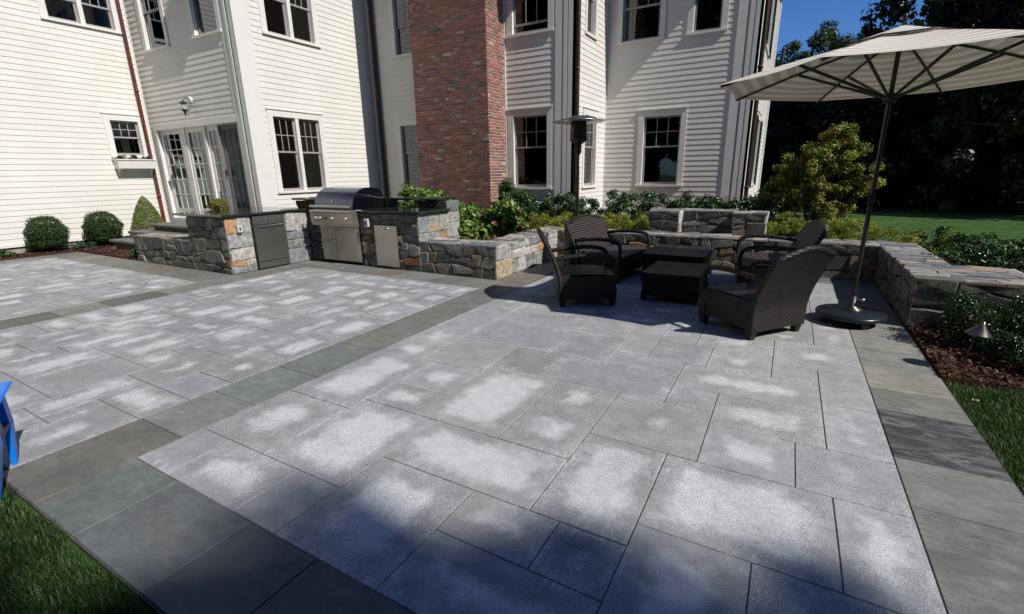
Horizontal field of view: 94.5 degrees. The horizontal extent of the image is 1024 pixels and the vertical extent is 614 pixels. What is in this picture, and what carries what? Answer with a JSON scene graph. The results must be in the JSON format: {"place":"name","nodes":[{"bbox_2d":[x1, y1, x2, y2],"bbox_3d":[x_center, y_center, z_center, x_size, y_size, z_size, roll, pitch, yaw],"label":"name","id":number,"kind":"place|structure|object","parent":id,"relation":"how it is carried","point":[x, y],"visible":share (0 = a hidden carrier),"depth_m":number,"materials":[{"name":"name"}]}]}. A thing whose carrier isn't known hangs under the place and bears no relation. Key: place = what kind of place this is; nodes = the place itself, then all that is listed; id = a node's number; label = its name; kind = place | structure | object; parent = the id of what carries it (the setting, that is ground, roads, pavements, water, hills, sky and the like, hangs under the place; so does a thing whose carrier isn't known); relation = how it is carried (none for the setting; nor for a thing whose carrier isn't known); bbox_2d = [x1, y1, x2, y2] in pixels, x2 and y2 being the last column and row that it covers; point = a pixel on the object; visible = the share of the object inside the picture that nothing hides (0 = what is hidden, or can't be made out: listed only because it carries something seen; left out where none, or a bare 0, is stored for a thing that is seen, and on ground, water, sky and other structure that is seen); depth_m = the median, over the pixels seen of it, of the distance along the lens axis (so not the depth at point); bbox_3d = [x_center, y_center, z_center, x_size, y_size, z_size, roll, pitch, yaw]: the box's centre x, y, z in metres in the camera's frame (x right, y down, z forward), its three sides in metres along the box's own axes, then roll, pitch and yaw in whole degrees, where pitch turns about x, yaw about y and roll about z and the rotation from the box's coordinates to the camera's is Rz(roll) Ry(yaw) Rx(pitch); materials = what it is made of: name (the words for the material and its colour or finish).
{"place":"outdoors","nodes":[
{"label":"outdoors","id":0,"kind":"place"},
{"bbox_2d":[0,480,147,613],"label":"grass","id":1,"kind":"structure","parent":0,"point":[117,602],"depth_m":2.06,"materials":[{"name":"green plant"}]},
{"bbox_2d":[0,381,18,500],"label":"child chair","id":2,"kind":"object","parent":1,"relation":"on","point":[7,429],"visible":1,"depth_m":2.80,"materials":[{"name":"blue plastic"}]},
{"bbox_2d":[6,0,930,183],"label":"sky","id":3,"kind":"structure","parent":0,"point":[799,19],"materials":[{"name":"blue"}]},
{"bbox_2d":[0,258,945,613],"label":"granite patio","id":4,"kind":"structure","parent":0,"point":[376,524],"depth_m":3.09,"materials":[{"name":"grey stone"}]},
{"bbox_2d":[537,228,618,306],"bbox_3d":[0.827,-0.560,6.206,1.006,0.959,0.799,-1,16,1],"label":"wicker armchair","id":5,"kind":"object","parent":4,"relation":"on","point":[582,281],"visible":1,"depth_m":5.94,"materials":[{"name":"brown wicker"}]},
{"bbox_2d":[552,115,605,265],"bbox_3d":[1.156,-2.014,8.377,0.905,2.558,0.905,8,18,29],"label":"patio heater","id":6,"kind":"object","parent":4,"relation":"on","point":[578,132],"visible":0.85,"depth_m":8.15,"materials":[{"name":"brown metal"}]},
{"bbox_2d":[564,214,650,283],"bbox_3d":[1.570,-1.014,7.758,1.006,0.959,1.348,10,19,34],"label":"wicker armchair","id":7,"kind":"object","parent":4,"relation":"on","point":[586,229],"visible":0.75,"depth_m":7.63,"materials":[{"name":"wicker"}]},
{"bbox_2d":[640,260,710,305],"bbox_3d":[2.232,-0.346,6.431,0.740,0.375,0.940,8,18,29],"label":"ottoman table","id":8,"kind":"object","parent":4,"relation":"on","point":[672,279],"visible":0.81,"depth_m":6.10,"materials":[{"name":"wicker"}]},
{"bbox_2d":[641,244,714,281],"bbox_3d":[2.618,-0.677,7.454,0.910,0.440,1.050,8,18,29],"label":"coffee table","id":9,"kind":"object","parent":4,"relation":"on","point":[678,253],"visible":0.43,"depth_m":7.17,"materials":[{"name":"wicker"}]},
{"bbox_2d":[698,245,836,340],"bbox_3d":[2.597,-0.221,4.900,0.799,0.959,1.006,-7,17,-21],"label":"wicker armchair","id":10,"kind":"object","parent":4,"relation":"on","point":[777,295],"visible":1,"depth_m":4.70,"materials":[{"name":"brown wicker"}]},
{"bbox_2d":[735,220,826,282],"bbox_3d":[3.727,-0.746,6.677,1.006,0.959,1.348,6,17,23],"label":"wicker armchair","id":11,"kind":"object","parent":4,"relation":"on","point":[811,233],"visible":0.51,"depth_m":6.45,"materials":[{"name":"wicker"}]},
{"bbox_2d":[719,13,1023,328],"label":"patio umbrella","id":12,"kind":"object","parent":4,"relation":"on","point":[889,67],"visible":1,"depth_m":4.83,"materials":[{"name":"fabric"}]},
{"bbox_2d":[0,190,1023,613],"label":"lawn","id":13,"kind":"structure","parent":0,"point":[1006,226],"depth_m":12.60,"materials":[{"name":"green plant"}]},
{"bbox_2d":[0,0,781,253],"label":"house","id":14,"kind":"structure","parent":13,"relation":"on","point":[467,101],"depth_m":11.77,"materials":[{"name":"paint"}]},
{"bbox_2d":[22,0,122,34],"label":"window","id":15,"kind":"structure","parent":14,"relation":"in","point":[102,15],"depth_m":11.87,"materials":[{"name":"paint"}]},
{"bbox_2d":[100,112,148,162],"bbox_3d":[-10.553,-4.519,12.722,0.955,1.370,1.150,8,18,29],"label":"window","id":16,"kind":"structure","parent":14,"relation":"in","point":[124,132],"depth_m":12.75,"materials":[{"name":"paint"}]},
{"bbox_2d":[111,159,156,178],"bbox_3d":[-10.034,-3.693,12.646,0.310,0.485,0.910,8,18,29],"label":"window box","id":17,"kind":"object","parent":14,"relation":"attached to","point":[120,165],"visible":1,"depth_m":12.49,"materials":[{"name":"paint"}]},
{"bbox_2d":[134,0,170,53],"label":"window","id":18,"kind":"structure","parent":14,"relation":"in","point":[150,13],"depth_m":12.02,"materials":[{"name":"paint"}]},
{"bbox_2d":[160,129,194,217],"bbox_3d":[-9.055,-3.601,12.890,1.020,2.300,0.040,8,18,29],"label":"french door","id":19,"kind":"structure","parent":14,"relation":"in","point":[175,131],"depth_m":12.90,"materials":[{"name":"paint"}]},
{"bbox_2d":[178,96,192,115],"bbox_3d":[-8.002,-4.928,11.603,0.215,0.460,0.271,8,18,29],"label":"wall lantern","id":20,"kind":"object","parent":14,"relation":"attached to","point":[183,106],"depth_m":11.56,"materials":[{"name":"paint"}]},
{"bbox_2d":[185,126,214,210],"bbox_3d":[-8.038,-3.460,12.328,0.880,2.300,0.040,8,18,29],"label":"french door","id":21,"kind":"structure","parent":14,"relation":"in","point":[193,129],"depth_m":12.32,"materials":[{"name":"paint"}]},
{"bbox_2d":[185,0,221,39],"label":"window","id":22,"kind":"structure","parent":14,"relation":"in","point":[203,15],"depth_m":11.00,"materials":[{"name":"glass"}]},
{"bbox_2d":[205,125,230,208],"bbox_3d":[-7.352,-3.364,11.949,0.540,2.300,0.040,8,18,29],"label":"french door","id":23,"kind":"structure","parent":14,"relation":"in","point":[209,128],"depth_m":11.90,"materials":[{"name":"paint"}]},
{"bbox_2d":[165,118,298,208],"bbox_3d":[-7.550,-3.580,12.722,4.000,2.900,1.060,8,18,29],"label":"window glass","id":24,"kind":"structure","parent":14,"relation":"in","point":[289,178],"depth_m":13.40,"materials":[{"name":"glass"}]},
{"bbox_2d":[216,122,249,208],"bbox_3d":[-6.715,-3.252,11.514,0.970,2.300,0.050,8,18,29],"label":"screen door","id":25,"kind":"structure","parent":14,"relation":"in","point":[228,136],"depth_m":11.51,"materials":[{"name":"paint"}]},
{"bbox_2d":[258,0,320,47],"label":"window","id":26,"kind":"structure","parent":14,"relation":"in","point":[292,20],"depth_m":11.88,"materials":[{"name":"glass"}]},
{"bbox_2d":[265,107,330,193],"bbox_3d":[-5.734,-3.918,12.223,0.955,2.240,1.830,8,18,29],"label":"window","id":27,"kind":"structure","parent":14,"relation":"in","point":[307,128],"depth_m":12.27,"materials":[{"name":"paint"}]},
{"bbox_2d":[388,0,411,58],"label":"window","id":28,"kind":"structure","parent":14,"relation":"in","point":[399,21],"depth_m":13.00,"materials":[{"name":"glass"}]},
{"bbox_2d":[395,118,420,188],"bbox_3d":[-2.556,-4.420,13.917,1.470,2.210,0.955,8,18,29],"label":"window","id":29,"kind":"structure","parent":14,"relation":"in","point":[407,139],"depth_m":14.02,"materials":[{"name":"paint"}]},
{"bbox_2d":[507,105,552,188],"bbox_3d":[0.668,-3.972,12.135,1.450,2.210,0.955,8,18,29],"label":"window","id":30,"kind":"structure","parent":14,"relation":"in","point":[529,128],"depth_m":12.39,"materials":[{"name":"glass"}]},
{"bbox_2d":[506,0,553,38],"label":"window","id":31,"kind":"structure","parent":14,"relation":"in","point":[523,17],"depth_m":11.29,"materials":[{"name":"glass"}]},
{"bbox_2d":[546,106,598,187],"bbox_3d":[1.618,-4.056,12.371,0.955,2.210,1.320,8,18,29],"label":"window","id":32,"kind":"structure","parent":14,"relation":"in","point":[589,148],"depth_m":12.50,"materials":[{"name":"paint"}]},
{"bbox_2d":[547,0,597,40],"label":"window","id":33,"kind":"structure","parent":14,"relation":"in","point":[591,14],"depth_m":11.46,"materials":[{"name":"paint"}]},
{"bbox_2d":[616,0,666,45],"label":"window","id":34,"kind":"structure","parent":14,"relation":"in","point":[638,21],"depth_m":12.03,"materials":[{"name":"glass"}]},
{"bbox_2d":[635,106,688,186],"bbox_3d":[4.097,-4.199,12.733,1.460,2.220,0.955,8,18,29],"label":"window","id":35,"kind":"structure","parent":14,"relation":"in","point":[661,131],"depth_m":12.90,"materials":[{"name":"glass"}]},
{"bbox_2d":[686,0,729,35],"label":"window","id":36,"kind":"structure","parent":14,"relation":"in","point":[704,16],"depth_m":11.26,"materials":[{"name":"glass"}]},
{"bbox_2d":[751,110,761,185],"bbox_3d":[7.005,-4.541,13.698,0.125,2.020,1.480,8,18,29],"label":"window","id":37,"kind":"structure","parent":14,"relation":"in","point":[759,113],"depth_m":14.14,"materials":[{"name":"paint"}]},
{"bbox_2d":[765,0,774,55],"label":"window","id":38,"kind":"structure","parent":14,"relation":"in","point":[766,45],"depth_m":13.23,"materials":[{"name":"paint"}]},
{"bbox_2d":[0,260,1023,613],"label":"paving base","id":39,"kind":"object","parent":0,"point":[100,562],"visible":0.11,"depth_m":2.46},
{"bbox_2d":[133,233,195,268],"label":"stone wall","id":40,"kind":"structure","parent":39,"relation":"on","point":[167,249],"depth_m":9.35,"materials":[{"name":"stone"}]},
{"bbox_2d":[206,198,229,209],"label":"potted topiary","id":41,"kind":"object","parent":39,"relation":"on","point":[218,204],"visible":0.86,"depth_m":9.53,"materials":[{"name":"green plant"}]},
{"bbox_2d":[172,196,459,274],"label":"kitchen island","id":42,"kind":"structure","parent":39,"relation":"on","point":[392,232],"depth_m":8.56,"materials":[{"name":"stone"}]},
{"bbox_2d":[249,213,289,268],"bbox_3d":[-4.512,-1.242,8.861,0.172,0.965,0.650,8,18,29],"label":"outdoor fridge","id":43,"kind":"object","parent":42,"relation":"in","point":[269,236],"visible":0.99,"depth_m":8.81,"materials":[{"name":"grey metal"}]},
{"bbox_2d":[309,187,383,261],"bbox_3d":[-3.187,-1.628,9.247,1.110,1.371,0.937,8,18,29],"label":"gas grill","id":44,"kind":"object","parent":42,"relation":"in","point":[335,215],"visible":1,"depth_m":8.95,"materials":[{"name":"metal"}]},
{"bbox_2d":[335,227,359,259],"bbox_3d":[-3.148,-1.201,9.008,0.570,0.600,0.074,8,18,29],"label":"cabinet door","id":45,"kind":"structure","parent":44,"relation":"in","point":[347,238],"depth_m":9.01,"materials":[{"name":"metal"}]},
{"bbox_2d":[0,247,1023,613],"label":"bluestone border","id":46,"kind":"object","parent":39,"relation":"on","point":[162,541],"visible":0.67,"depth_m":2.57,"materials":[{"name":"grey stone"}]},
{"bbox_2d":[109,221,187,250],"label":"door steps","id":47,"kind":"structure","parent":46,"relation":"on","point":[175,227],"depth_m":11.30,"materials":[{"name":"stone"}]},
{"bbox_2d":[419,225,1023,333],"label":"seat wall","id":48,"kind":"structure","parent":46,"relation":"on","point":[914,282],"depth_m":7.16,"materials":[{"name":"stone"}]},
{"bbox_2d":[0,242,1023,391],"bbox_3d":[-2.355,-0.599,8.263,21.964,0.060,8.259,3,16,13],"label":"mulch bed","id":49,"kind":"object","parent":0,"point":[963,380],"visible":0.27,"depth_m":4.04,"materials":[{"name":"brown wood"}]},
{"bbox_2d":[0,249,16,257],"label":"bedding plant","id":50,"kind":"object","parent":49,"relation":"on","point":[3,252],"visible":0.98,"depth_m":10.44,"materials":[{"name":"green plant"}]},
{"bbox_2d":[22,215,70,250],"bbox_3d":[-10.894,-1.705,11.091,0.861,0.906,0.859,8,18,29],"label":"boxwood shrub","id":51,"kind":"object","parent":49,"relation":"on","point":[46,235],"visible":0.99,"depth_m":10.92,"materials":[{"name":"green plant"}]},
{"bbox_2d":[69,241,85,249],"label":"bedding plant","id":52,"kind":"object","parent":49,"relation":"on","point":[79,244],"visible":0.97,"depth_m":11.47,"materials":[{"name":"green plant"}]},
{"bbox_2d":[86,241,96,247],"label":"bedding plant","id":53,"kind":"object","parent":49,"relation":"on","point":[92,244],"visible":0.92,"depth_m":11.68,"materials":[{"name":"green plant"}]},
{"bbox_2d":[81,210,124,244],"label":"boxwood shrub","id":54,"kind":"object","parent":49,"relation":"on","point":[104,227],"visible":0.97,"depth_m":11.80,"materials":[{"name":"green plant"}]},
{"bbox_2d":[128,247,138,256],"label":"edging plant","id":55,"kind":"object","parent":49,"relation":"on","point":[133,253],"visible":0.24,"depth_m":10.06,"materials":[{"name":"green plant"}]},
{"bbox_2d":[129,196,164,235],"bbox_3d":[-9.816,-2.402,12.719,0.898,1.160,0.920,8,18,29],"label":"conical spruce","id":56,"kind":"object","parent":49,"relation":"on","point":[145,213],"visible":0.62,"depth_m":12.51,"materials":[{"name":"green plant"}]},
{"bbox_2d":[898,228,960,257],"bbox_3d":[6.329,-0.848,7.090,0.828,0.672,0.881,-11,19,-32],"label":"golden juniper","id":57,"kind":"object","parent":49,"relation":"on","point":[909,239],"visible":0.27,"depth_m":7.00,"materials":[{"name":"green plant"}]},
{"bbox_2d":[911,226,969,265],"bbox_3d":[6.401,-0.858,7.199,0.855,0.767,0.824,8,18,29],"label":"laurel shrub","id":58,"kind":"object","parent":49,"relation":"on","point":[942,229],"visible":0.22,"depth_m":7.10,"materials":[{"name":"green plant"}]},
{"bbox_2d":[960,321,992,367],"bbox_3d":[3.786,0.347,3.877,0.178,0.485,0.180,8,18,29],"label":"path light","id":59,"kind":"object","parent":49,"relation":"on","point":[980,330],"visible":0.95,"depth_m":3.80,"materials":[{"name":"silver metal"}]},
{"bbox_2d":[934,241,1019,266],"bbox_3d":[5.865,-0.479,5.971,0.889,0.726,0.750,-8,17,-22],"label":"laurel shrub","id":60,"kind":"object","parent":49,"relation":"on","point":[995,253],"visible":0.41,"depth_m":5.84,"materials":[{"name":"green plant"}]},
{"bbox_2d":[938,288,1023,351],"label":"cotoneaster shrub","id":61,"kind":"object","parent":49,"relation":"on","point":[962,316],"visible":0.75,"depth_m":4.33,"materials":[{"name":"green plant"}]},
{"bbox_2d":[942,231,1023,265],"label":"laurel shrub","id":62,"kind":"object","parent":49,"relation":"on","point":[972,239],"visible":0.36,"depth_m":6.41,"materials":[{"name":"green plant"}]},
{"bbox_2d":[970,326,1023,368],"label":"cotoneaster shrub","id":63,"kind":"object","parent":49,"relation":"on","point":[1012,349],"visible":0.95,"depth_m":3.93,"materials":[{"name":"green plant"}]},
{"bbox_2d":[988,257,1023,272],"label":"laurel shrub","id":64,"kind":"object","parent":49,"relation":"on","point":[1016,263],"visible":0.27,"depth_m":5.33,"materials":[{"name":"green plant"}]},
{"bbox_2d":[988,302,1023,336],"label":"cotoneaster shrub","id":65,"kind":"object","parent":49,"relation":"on","point":[1022,307],"visible":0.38,"depth_m":4.22,"materials":[{"name":"green plant"}]},
{"bbox_2d":[998,243,1023,267],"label":"laurel shrub","id":66,"kind":"object","parent":49,"relation":"on","point":[1016,252],"visible":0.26,"depth_m":5.67,"materials":[{"name":"green plant"}]},
{"bbox_2d":[522,223,857,239],"bbox_3d":[1.755,-1.435,10.471,9.850,0.320,6.300,8,18,29],"label":"planting bed","id":67,"kind":"object","parent":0,"point":[784,235],"depth_m":10.40,"materials":[{"name":"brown plant"}]},
{"bbox_2d":[397,181,417,206],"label":"hydrangea bush","id":68,"kind":"object","parent":67,"relation":"on","point":[406,191],"visible":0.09,"depth_m":10.78,"materials":[{"name":"green plant"}]},
{"bbox_2d":[411,186,452,206],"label":"hydrangea bush","id":69,"kind":"object","parent":67,"relation":"on","point":[424,191],"visible":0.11,"depth_m":10.31,"materials":[{"name":"green plant"}]},
{"bbox_2d":[459,202,482,226],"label":"hydrangea bush","id":70,"kind":"object","parent":67,"relation":"on","point":[472,210],"visible":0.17,"depth_m":9.81,"materials":[{"name":"green plant"}]},
{"bbox_2d":[458,213,499,240],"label":"hydrangea bush","id":71,"kind":"object","parent":67,"relation":"on","point":[469,231],"visible":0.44,"depth_m":9.28,"materials":[{"name":"green plant"}]},
{"bbox_2d":[480,197,529,236],"bbox_3d":[-0.139,-1.774,10.055,1.070,1.118,0.894,-5,16,-14],"label":"hydrangea bush","id":72,"kind":"object","parent":67,"relation":"on","point":[510,216],"visible":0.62,"depth_m":9.90,"materials":[{"name":"green plant"}]},
{"bbox_2d":[498,178,514,207],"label":"climbing plant","id":73,"kind":"object","parent":67,"relation":"on","point":[506,186],"visible":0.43,"depth_m":12.01,"materials":[{"name":"green plant"}]},
{"bbox_2d":[502,188,537,223],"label":"laurel shrub","id":74,"kind":"object","parent":67,"relation":"on","point":[520,195],"visible":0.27,"depth_m":11.60,"materials":[{"name":"green plant"}]},
{"bbox_2d":[521,194,557,225],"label":"laurel shrub","id":75,"kind":"object","parent":67,"relation":"on","point":[533,207],"visible":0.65,"depth_m":11.24,"materials":[{"name":"green plant"}]},
{"bbox_2d":[522,212,558,230],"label":"golden juniper","id":76,"kind":"object","parent":67,"relation":"on","point":[541,221],"visible":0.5,"depth_m":10.10,"materials":[{"name":"green plant"}]},
{"bbox_2d":[543,211,571,226],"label":"golden juniper","id":77,"kind":"object","parent":67,"relation":"on","point":[561,218],"visible":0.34,"depth_m":10.07,"materials":[{"name":"green plant"}]},
{"bbox_2d":[541,192,575,226],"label":"laurel shrub","id":78,"kind":"object","parent":67,"relation":"on","point":[562,200],"visible":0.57,"depth_m":11.05,"materials":[{"name":"green plant"}]},
{"bbox_2d":[566,196,604,219],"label":"laurel shrub","id":79,"kind":"object","parent":67,"relation":"on","point":[593,203],"visible":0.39,"depth_m":10.75,"materials":[{"name":"green plant"}]},
{"bbox_2d":[603,212,640,229],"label":"golden juniper","id":80,"kind":"object","parent":67,"relation":"on","point":[610,215],"visible":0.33,"depth_m":9.59,"materials":[{"name":"green plant"}]},
{"bbox_2d":[600,189,644,228],"bbox_3d":[2.436,-2.132,10.623,0.954,1.022,1.017,-5,16,-12],"label":"laurel shrub","id":81,"kind":"object","parent":67,"relation":"on","point":[623,200],"visible":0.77,"depth_m":10.52,"materials":[{"name":"green plant"}]},
{"bbox_2d":[612,213,648,230],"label":"golden juniper","id":82,"kind":"object","parent":67,"relation":"on","point":[641,220],"visible":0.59,"depth_m":9.45,"materials":[{"name":"green plant"}]},
{"bbox_2d":[635,189,675,229],"bbox_3d":[3.234,-2.139,10.647,1.053,0.992,0.814,8,18,29],"label":"laurel shrub","id":83,"kind":"object","parent":67,"relation":"on","point":[647,204],"visible":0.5,"depth_m":10.49,"materials":[{"name":"green plant"}]},
{"bbox_2d":[668,190,706,208],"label":"laurel shrub","id":84,"kind":"object","parent":67,"relation":"on","point":[684,200],"visible":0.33,"depth_m":10.15,"materials":[{"name":"green plant"}]},
{"bbox_2d":[648,208,768,234],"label":"stone pier block","id":85,"kind":"structure","parent":67,"relation":"on","point":[721,221],"depth_m":8.71,"materials":[{"name":"stone"}]},
{"bbox_2d":[695,193,729,208],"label":"laurel shrub","id":86,"kind":"object","parent":67,"relation":"on","point":[713,202],"visible":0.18,"depth_m":9.89,"materials":[{"name":"green plant"}]},
{"bbox_2d":[721,194,769,220],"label":"laurel shrub","id":87,"kind":"object","parent":67,"relation":"on","point":[748,205],"visible":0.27,"depth_m":9.57,"materials":[{"name":"green plant"}]},
{"bbox_2d":[755,196,804,235],"bbox_3d":[5.330,-1.792,9.502,0.992,0.884,0.876,8,18,29],"label":"laurel shrub","id":88,"kind":"object","parent":67,"relation":"on","point":[773,211],"visible":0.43,"depth_m":9.32,"materials":[{"name":"green plant"}]},
{"bbox_2d":[766,217,811,236],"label":"golden juniper","id":89,"kind":"object","parent":67,"relation":"on","point":[795,224],"visible":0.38,"depth_m":8.12,"materials":[{"name":"green plant"}]},
{"bbox_2d":[753,122,886,235],"bbox_3d":[5.870,-2.299,9.145,2.157,2.345,1.517,8,18,29],"label":"maple shrub","id":90,"kind":"object","parent":67,"relation":"on","point":[829,151],"visible":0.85,"depth_m":8.91,"materials":[{"name":"green plant"}]},
{"bbox_2d":[792,218,854,239],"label":"golden juniper","id":91,"kind":"object","parent":67,"relation":"on","point":[833,225],"visible":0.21,"depth_m":7.88,"materials":[{"name":"green plant"}]},
{"bbox_2d":[824,217,893,240],"bbox_3d":[5.636,-1.177,7.772,0.985,0.595,0.773,8,18,29],"label":"golden juniper","id":92,"kind":"object","parent":67,"relation":"on","point":[849,224],"visible":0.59,"depth_m":7.65,"materials":[{"name":"green plant"}]},
{"bbox_2d":[871,225,928,243],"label":"golden juniper","id":93,"kind":"object","parent":67,"relation":"on","point":[896,235],"visible":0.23,"depth_m":7.45,"materials":[{"name":"green plant"}]},
{"bbox_2d":[790,198,1023,214],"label":"forest floor","id":94,"kind":"structure","parent":0,"point":[965,207],"depth_m":18.57,"materials":[{"name":"plant"}]},
{"bbox_2d":[759,48,819,194],"bbox_3d":[12.578,-8.361,22.627,5.186,7.221,5.035,-8,17,-22],"label":"woodland tree","id":95,"kind":"object","parent":94,"relation":"on","point":[775,109],"visible":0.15,"depth_m":21.31,"materials":[{"name":"green plant"}]},
{"bbox_2d":[774,19,856,104],"bbox_3d":[14.845,-10.105,25.159,6.658,9.103,4.970,8,18,29],"label":"oak tree","id":96,"kind":"object","parent":94,"relation":"on","point":[826,36],"visible":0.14,"depth_m":23.36,"materials":[{"name":"green plant"}]},
{"bbox_2d":[760,95,923,206],"bbox_3d":[13.955,-7.334,20.092,5.214,6.940,5.427,-11,19,-31],"label":"woodland tree","id":97,"kind":"object","parent":94,"relation":"on","point":[865,116],"visible":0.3,"depth_m":19.27,"materials":[{"name":"green plant"}]},
{"bbox_2d":[807,24,946,205],"bbox_3d":[16.261,-8.120,20.933,5.719,7.805,5.533,8,18,29],"label":"woodland tree","id":98,"kind":"object","parent":94,"relation":"on","point":[925,162],"visible":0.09,"depth_m":19.43,"materials":[{"name":"green plant"}]},
{"bbox_2d":[843,23,940,107],"bbox_3d":[18.714,-9.916,24.430,5.117,9.002,4.825,8,18,29],"label":"oak tree","id":99,"kind":"object","parent":94,"relation":"on","point":[862,34],"visible":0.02,"depth_m":23.93,"materials":[{"name":"green plant"}]},
{"bbox_2d":[783,0,1023,200],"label":"woodland","id":100,"kind":"object","parent":94,"relation":"on","point":[954,5],"depth_m":26.43,"materials":[{"name":"green plant"}]},
{"bbox_2d":[832,0,1023,209],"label":"woodland tree","id":101,"kind":"object","parent":94,"relation":"on","point":[962,161],"visible":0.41,"depth_m":16.82,"materials":[{"name":"green plant"}]},
{"bbox_2d":[876,0,1023,209],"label":"woodland tree","id":102,"kind":"object","parent":94,"relation":"on","point":[988,200],"visible":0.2,"depth_m":17.57,"materials":[{"name":"green plant"}]},
{"bbox_2d":[927,0,1023,200],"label":"woodland tree","id":103,"kind":"object","parent":94,"relation":"on","point":[1011,190],"visible":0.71,"depth_m":15.71,"materials":[{"name":"green plant"}]},
{"bbox_2d":[977,0,1023,200],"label":"woodland tree","id":104,"kind":"object","parent":94,"relation":"on","point":[1015,3],"visible":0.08,"depth_m":16.43,"materials":[{"name":"green plant"}]},
{"bbox_2d":[944,380,1023,494],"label":"grass","id":105,"kind":"structure","parent":0,"point":[992,432],"depth_m":3.21,"materials":[{"name":"plant"}]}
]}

